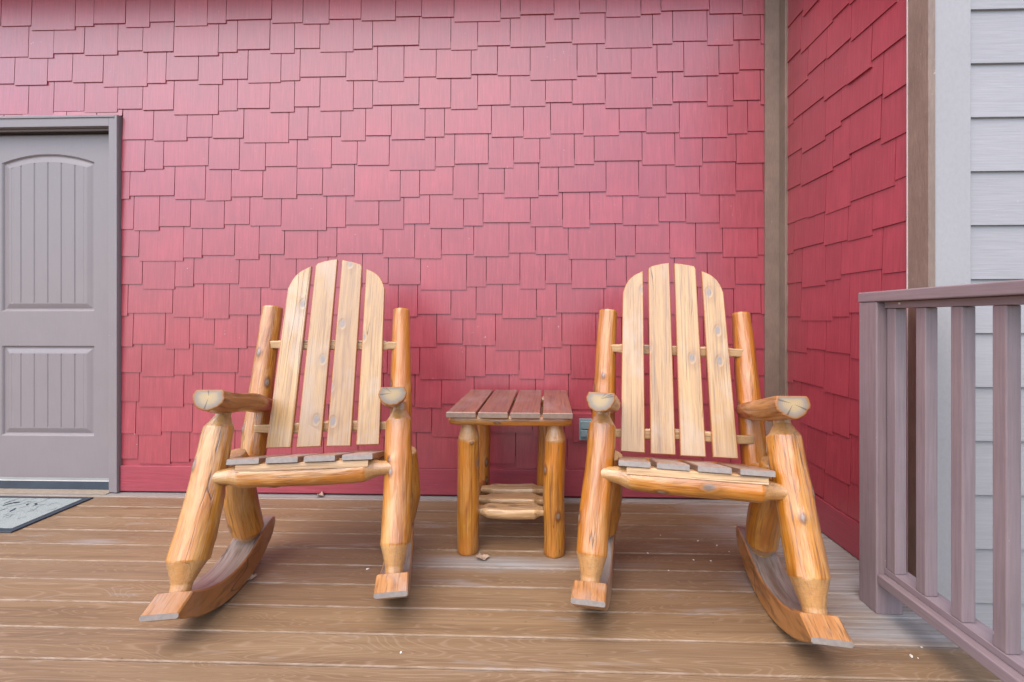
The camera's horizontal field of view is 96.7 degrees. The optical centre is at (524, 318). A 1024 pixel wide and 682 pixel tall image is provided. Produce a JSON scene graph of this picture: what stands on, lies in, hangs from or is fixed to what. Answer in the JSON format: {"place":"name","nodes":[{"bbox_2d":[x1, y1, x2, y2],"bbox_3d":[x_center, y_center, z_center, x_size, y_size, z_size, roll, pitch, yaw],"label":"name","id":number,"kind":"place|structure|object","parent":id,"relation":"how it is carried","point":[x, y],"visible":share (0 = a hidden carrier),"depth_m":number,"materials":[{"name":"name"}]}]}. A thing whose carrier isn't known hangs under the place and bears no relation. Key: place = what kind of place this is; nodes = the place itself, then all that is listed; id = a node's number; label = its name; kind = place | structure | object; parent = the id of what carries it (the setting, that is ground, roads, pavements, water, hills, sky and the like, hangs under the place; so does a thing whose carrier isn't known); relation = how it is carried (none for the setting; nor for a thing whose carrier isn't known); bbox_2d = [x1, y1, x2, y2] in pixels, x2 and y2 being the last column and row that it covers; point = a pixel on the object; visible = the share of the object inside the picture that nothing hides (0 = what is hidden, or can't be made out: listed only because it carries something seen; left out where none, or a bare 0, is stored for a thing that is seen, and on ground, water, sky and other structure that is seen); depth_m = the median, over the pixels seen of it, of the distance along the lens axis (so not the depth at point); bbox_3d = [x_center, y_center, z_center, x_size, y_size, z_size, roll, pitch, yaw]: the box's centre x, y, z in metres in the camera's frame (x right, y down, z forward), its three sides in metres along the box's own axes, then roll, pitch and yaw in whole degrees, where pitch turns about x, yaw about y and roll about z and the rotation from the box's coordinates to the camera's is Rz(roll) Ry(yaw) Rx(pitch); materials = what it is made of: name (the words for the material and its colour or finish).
{"place":"outdoors","nodes":[
{"label":"outdoors","id":0,"kind":"place"},
{"bbox_2d":[0,477,108,479],"bbox_3d":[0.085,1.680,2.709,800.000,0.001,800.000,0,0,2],"label":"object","id":1,"kind":"structure","parent":0,"point":[38,478],"depth_m":4.79,"materials":[{"name":"silver metal"}]},
{"bbox_2d":[0,488,1002,681],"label":"deck","id":2,"kind":"structure","parent":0,"point":[83,584],"depth_m":1.65,"materials":[{"name":"brown wood"}]},
{"bbox_2d":[0,496,92,532],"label":"doormat","id":3,"kind":"object","parent":2,"relation":"on","point":[18,512],"visible":1,"depth_m":2.52,"materials":[{"name":"fabric"}]},
{"bbox_2d":[139,259,420,621],"bbox_3d":[-0.845,0.384,1.849,0.816,1.350,0.782,0,0,-9],"label":"rocking chair","id":4,"kind":"object","parent":2,"relation":"on","point":[226,478],"visible":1,"depth_m":1.89,"materials":[{"name":"brown wood"}]},
{"bbox_2d":[0,0,764,498],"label":"shingle wall","id":5,"kind":"structure","parent":2,"relation":"on","point":[504,194],"depth_m":2.72,"materials":[{"name":"red paint"}]},
{"bbox_2d":[0,115,121,494],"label":"door frame","id":6,"kind":"structure","parent":5,"relation":"attached to","point":[60,298],"depth_m":2.85,"materials":[{"name":"beige paint"}]},
{"bbox_2d":[0,134,108,477],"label":"door slab","id":7,"kind":"structure","parent":6,"relation":"in","point":[54,189],"depth_m":2.85,"materials":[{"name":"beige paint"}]},
{"bbox_2d":[573,413,591,441],"bbox_3d":[0.373,0.640,2.671,0.170,0.170,0.055,0,0,2],"label":"wall outlet","id":8,"kind":"object","parent":5,"relation":"attached to","point":[581,421],"depth_m":2.67,"materials":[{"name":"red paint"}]},
{"bbox_2d":[764,0,787,435],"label":"corner trim","id":9,"kind":"structure","parent":5,"relation":"attached to","point":[775,197],"depth_m":2.64,"materials":[{"name":"brown paint"}]},
{"bbox_2d":[476,552,488,559],"bbox_3d":[-0.184,1.047,2.005,0.048,0.017,0.048,0,0,35],"label":"dry leaf","id":10,"kind":"object","parent":2,"relation":"on","point":[483,556],"visible":1,"depth_m":2.01,"materials":[{"name":"beige plant"}]},
{"bbox_2d":[446,389,572,558],"bbox_3d":[-0.050,0.733,2.279,0.548,0.656,0.637,0,0,3],"label":"side table","id":11,"kind":"object","parent":2,"relation":"on","point":[549,413],"visible":1,"depth_m":2.04,"materials":[{"name":"brown wood"}]},
{"bbox_2d":[571,263,853,647],"bbox_3d":[0.616,0.400,1.756,0.806,1.322,0.784,0,0,11],"label":"rocking chair","id":12,"kind":"object","parent":2,"relation":"on","point":[768,479],"visible":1,"depth_m":1.77,"materials":[{"name":"brown wood"}]},
{"bbox_2d":[787,0,905,559],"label":"shingle wall","id":13,"kind":"structure","parent":2,"relation":"on","point":[846,148],"depth_m":2.13,"materials":[{"name":"red paint"}]},
{"bbox_2d":[906,0,934,576],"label":"corner trim","id":14,"kind":"structure","parent":13,"relation":"attached to","point":[920,143],"depth_m":1.69,"materials":[{"name":"brown paint"}]},
{"bbox_2d":[858,280,1023,681],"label":"porch railing","id":15,"kind":"object","parent":2,"relation":"on","point":[889,583],"visible":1,"depth_m":1.43,"materials":[{"name":"paint"}]},
{"bbox_2d":[935,0,1023,650],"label":"siding wall","id":16,"kind":"structure","parent":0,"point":[979,141],"depth_m":1.64,"materials":[{"name":"grey paint"}]}
]}

